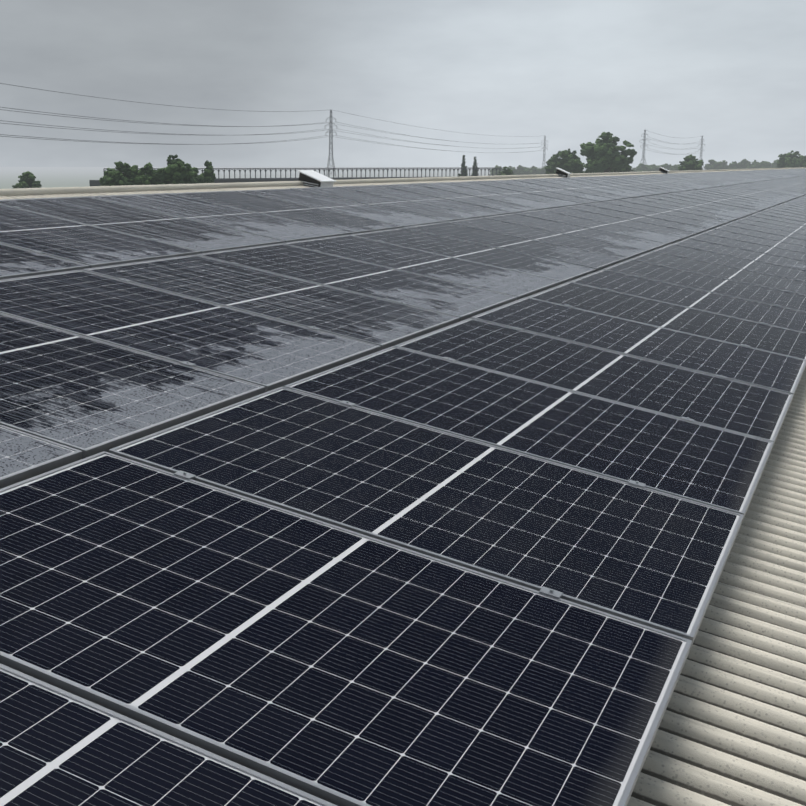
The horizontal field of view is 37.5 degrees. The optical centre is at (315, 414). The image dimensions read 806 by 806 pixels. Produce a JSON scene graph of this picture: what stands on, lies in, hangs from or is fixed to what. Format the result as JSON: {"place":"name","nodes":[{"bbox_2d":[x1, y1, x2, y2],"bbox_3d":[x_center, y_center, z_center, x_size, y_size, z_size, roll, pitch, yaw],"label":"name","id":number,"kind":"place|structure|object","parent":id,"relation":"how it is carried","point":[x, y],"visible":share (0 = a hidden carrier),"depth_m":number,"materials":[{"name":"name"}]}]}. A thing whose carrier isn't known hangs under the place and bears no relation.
{"place":"outdoors","nodes":[
{"label":"outdoors","id":0,"kind":"place"},
{"bbox_2d":[89,168,500,185],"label":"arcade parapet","id":1,"kind":"structure","parent":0,"point":[217,180],"depth_m":180.39,"materials":[{"name":"concrete"}]},
{"bbox_2d":[0,167,705,188],"bbox_3d":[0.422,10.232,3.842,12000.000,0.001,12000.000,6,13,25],"label":"ground","id":2,"kind":"structure","parent":0,"point":[48,177],"depth_m":1538.59,"materials":[{"name":"grey plant"}]},
{"bbox_2d":[12,171,41,188],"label":"tree","id":3,"kind":"object","parent":2,"relation":"on","point":[27,179],"visible":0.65,"depth_m":190.25,"materials":[{"name":"green plant"}]},
{"bbox_2d":[99,168,118,185],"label":"tree","id":4,"kind":"object","parent":2,"relation":"on","point":[101,180],"visible":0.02,"depth_m":149.41,"materials":[{"name":"green plant"}]},
{"bbox_2d":[103,161,143,185],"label":"tree","id":5,"kind":"object","parent":2,"relation":"on","point":[125,174],"visible":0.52,"depth_m":144.39,"materials":[{"name":"green plant"}]},
{"bbox_2d":[139,162,161,184],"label":"tree","id":6,"kind":"object","parent":2,"relation":"on","point":[150,177],"visible":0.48,"depth_m":146.51,"materials":[{"name":"green plant"}]},
{"bbox_2d":[156,154,194,184],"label":"tree","id":7,"kind":"object","parent":2,"relation":"on","point":[177,171],"visible":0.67,"depth_m":142.71,"materials":[{"name":"green plant"}]},
{"bbox_2d":[191,167,204,183],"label":"tree","id":8,"kind":"object","parent":2,"relation":"on","point":[198,179],"visible":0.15,"depth_m":153.50,"materials":[{"name":"green plant"}]},
{"bbox_2d":[200,160,215,182],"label":"tree","id":9,"kind":"object","parent":2,"relation":"on","point":[208,174],"visible":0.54,"depth_m":155.74,"materials":[{"name":"green plant"}]},
{"bbox_2d":[325,110,336,175],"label":"pylon","id":10,"kind":"object","parent":2,"relation":"on","point":[329,132],"visible":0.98,"depth_m":604.08,"materials":[{"name":"silver metal"}]},
{"bbox_2d":[0,83,703,154],"bbox_3d":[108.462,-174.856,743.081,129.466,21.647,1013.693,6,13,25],"label":"power lines","id":11,"kind":"object","parent":10,"relation":"attached to","point":[236,126],"visible":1,"depth_m":423.09,"materials":[{"name":"grey metal"}]},
{"bbox_2d":[458,155,467,176],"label":"conifer","id":12,"kind":"object","parent":2,"relation":"on","point":[463,167],"visible":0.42,"depth_m":320.19,"materials":[{"name":"green plant"}]},
{"bbox_2d":[470,157,478,175],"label":"conifer","id":13,"kind":"object","parent":2,"relation":"on","point":[474,166],"visible":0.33,"depth_m":324.63,"materials":[{"name":"green plant"}]},
{"bbox_2d":[489,165,502,175],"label":"tree","id":14,"kind":"object","parent":2,"relation":"on","point":[494,170],"visible":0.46,"depth_m":771.63,"materials":[{"name":"green plant"}]},
{"bbox_2d":[497,166,513,174],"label":"tree","id":15,"kind":"object","parent":2,"relation":"on","point":[508,171],"visible":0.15,"depth_m":289.79,"materials":[{"name":"green plant"}]},
{"bbox_2d":[503,166,517,174],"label":"tree","id":16,"kind":"object","parent":2,"relation":"on","point":[514,170],"visible":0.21,"depth_m":770.01,"materials":[{"name":"green plant"}]},
{"bbox_2d":[516,165,529,174],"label":"tree","id":17,"kind":"object","parent":2,"relation":"on","point":[521,170],"visible":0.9,"depth_m":769.51,"materials":[{"name":"green plant"}]},
{"bbox_2d":[527,166,542,174],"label":"tree","id":18,"kind":"object","parent":2,"relation":"on","point":[534,170],"visible":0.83,"depth_m":767.67,"materials":[{"name":"green plant"}]},
{"bbox_2d":[539,166,545,173],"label":"tree","id":19,"kind":"object","parent":2,"relation":"on","point":[542,170],"visible":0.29,"depth_m":766.36,"materials":[{"name":"green plant"}]},
{"bbox_2d":[541,136,547,167],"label":"pylon","id":20,"kind":"object","parent":2,"relation":"on","point":[543,150],"visible":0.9,"depth_m":1102.28,"materials":[{"name":"silver metal"}]},
{"bbox_2d":[545,154,559,173],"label":"tree","id":21,"kind":"object","parent":2,"relation":"on","point":[550,168],"visible":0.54,"depth_m":315.62,"materials":[{"name":"green plant"}]},
{"bbox_2d":[554,149,584,173],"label":"tree","id":22,"kind":"object","parent":2,"relation":"on","point":[570,162],"visible":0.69,"depth_m":294.30,"materials":[{"name":"green plant"}]},
{"bbox_2d":[580,132,636,172],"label":"tree","id":23,"kind":"object","parent":2,"relation":"on","point":[603,155],"visible":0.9,"depth_m":282.32,"materials":[{"name":"green plant"}]},
{"bbox_2d":[625,160,633,171],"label":"tree","id":24,"kind":"object","parent":2,"relation":"on","point":[628,168],"visible":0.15,"depth_m":297.76,"materials":[{"name":"green plant"}]},
{"bbox_2d":[632,163,648,171],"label":"tree","id":25,"kind":"object","parent":2,"relation":"on","point":[640,167],"visible":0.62,"depth_m":801.30,"materials":[{"name":"green plant"}]},
{"bbox_2d":[640,130,647,164],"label":"pylon","id":26,"kind":"object","parent":2,"relation":"on","point":[644,141],"visible":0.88,"depth_m":893.87,"materials":[{"name":"silver metal"}]},
{"bbox_2d":[645,164,659,170],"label":"tree","id":27,"kind":"object","parent":2,"relation":"on","point":[653,167],"visible":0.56,"depth_m":797.34,"materials":[{"name":"green plant"}]},
{"bbox_2d":[658,163,671,170],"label":"tree","id":28,"kind":"object","parent":2,"relation":"on","point":[667,166],"visible":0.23,"depth_m":796.03,"materials":[{"name":"green plant"}]},
{"bbox_2d":[671,164,679,170],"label":"tree","id":29,"kind":"object","parent":2,"relation":"on","point":[675,167],"visible":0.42,"depth_m":794.00,"materials":[{"name":"green plant"}]},
{"bbox_2d":[678,154,703,170],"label":"tree","id":30,"kind":"object","parent":2,"relation":"on","point":[690,162],"visible":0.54,"depth_m":353.57,"materials":[{"name":"green plant"}]},
{"bbox_2d":[698,136,704,168],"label":"pylon","id":31,"kind":"object","parent":2,"relation":"on","point":[701,148],"visible":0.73,"depth_m":1161.27,"materials":[{"name":"silver metal"}]},
{"bbox_2d":[704,159,718,169],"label":"tree","id":32,"kind":"object","parent":2,"relation":"on","point":[713,165],"visible":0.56,"depth_m":833.76,"materials":[{"name":"green plant"}]},
{"bbox_2d":[717,160,728,169],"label":"tree","id":33,"kind":"object","parent":2,"relation":"on","point":[722,165],"visible":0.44,"depth_m":831.66,"materials":[{"name":"green plant"}]},
{"bbox_2d":[727,161,739,168],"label":"tree","id":34,"kind":"object","parent":2,"relation":"on","point":[734,165],"visible":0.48,"depth_m":829.06,"materials":[{"name":"green plant"}]},
{"bbox_2d":[738,159,751,168],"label":"tree","id":35,"kind":"object","parent":2,"relation":"on","point":[744,164],"visible":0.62,"depth_m":827.19,"materials":[{"name":"green plant"}]},
{"bbox_2d":[749,160,760,168],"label":"tree","id":36,"kind":"object","parent":2,"relation":"on","point":[755,165],"visible":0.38,"depth_m":823.02,"materials":[{"name":"green plant"}]},
{"bbox_2d":[759,161,771,167],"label":"tree","id":37,"kind":"object","parent":2,"relation":"on","point":[765,164],"visible":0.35,"depth_m":822.49,"materials":[{"name":"green plant"}]},
{"bbox_2d":[771,159,777,167],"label":"tree","id":38,"kind":"object","parent":2,"relation":"on","point":[774,164],"visible":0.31,"depth_m":818.76,"materials":[{"name":"green plant"}]},
{"bbox_2d":[779,155,786,167],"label":"tree","id":39,"kind":"object","parent":2,"relation":"on","point":[782,165],"visible":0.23,"depth_m":455.52,"materials":[{"name":"green plant"}]},
{"bbox_2d":[777,150,805,167],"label":"tree","id":40,"kind":"object","parent":2,"relation":"on","point":[793,160],"visible":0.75,"depth_m":469.25,"materials":[{"name":"green plant"}]},
{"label":"warehouse walls","id":41,"kind":"object","parent":2,"relation":"on","visible":0},
{"bbox_2d":[627,367,805,805],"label":"roof sheets","id":42,"kind":"object","parent":41,"relation":"on","point":[731,731],"depth_m":2.98,"materials":[{"name":"beige metal"}]},
{"bbox_2d":[0,168,797,199],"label":"roof ridge","id":43,"kind":"structure","parent":42,"relation":"on","point":[140,192],"depth_m":12.40,"materials":[{"name":"beige metal"}]},
{"bbox_2d":[298,170,335,186],"bbox_3d":[0.013,-2.736,13.860,0.329,0.258,0.400,6,13,25],"label":"ridge vent","id":44,"kind":"object","parent":43,"relation":"on","point":[310,178],"visible":0.73,"depth_m":13.73,"materials":[{"name":"silver metal"}]},
{"bbox_2d":[0,167,805,195],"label":"ridge roll","id":45,"kind":"object","parent":43,"relation":"on","point":[51,190],"depth_m":12.40,"materials":[{"name":"beige metal"}]},
{"bbox_2d":[556,168,571,176],"bbox_3d":[5.140,-4.985,24.477,0.290,0.256,0.240,6,13,25],"label":"ridge vent","id":46,"kind":"object","parent":43,"relation":"on","point":[560,172],"visible":0.79,"depth_m":24.40,"materials":[{"name":"silver metal"}]},
{"bbox_2d":[659,167,668,173],"bbox_3d":[10.498,-7.320,35.529,0.290,0.256,0.240,6,13,25],"label":"ridge vent","id":47,"kind":"object","parent":43,"relation":"on","point":[663,170],"visible":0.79,"depth_m":35.45,"materials":[{"name":"silver metal"}]},
{"bbox_2d":[0,168,805,805],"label":"solar panels","id":48,"kind":"object","parent":42,"relation":"on","point":[304,586],"visible":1,"depth_m":3.70,"materials":[{"name":"black glass"}]},
{"bbox_2d":[12,169,805,805],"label":"panel clamps","id":49,"kind":"object","parent":42,"relation":"on","point":[542,591],"visible":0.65,"depth_m":6.03,"materials":[{"name":"metal"}]},
{"bbox_2d":[0,0,805,166],"label":"sky","id":50,"kind":"structure","parent":0,"point":[731,74],"materials":[{"name":"grey"}]}
]}

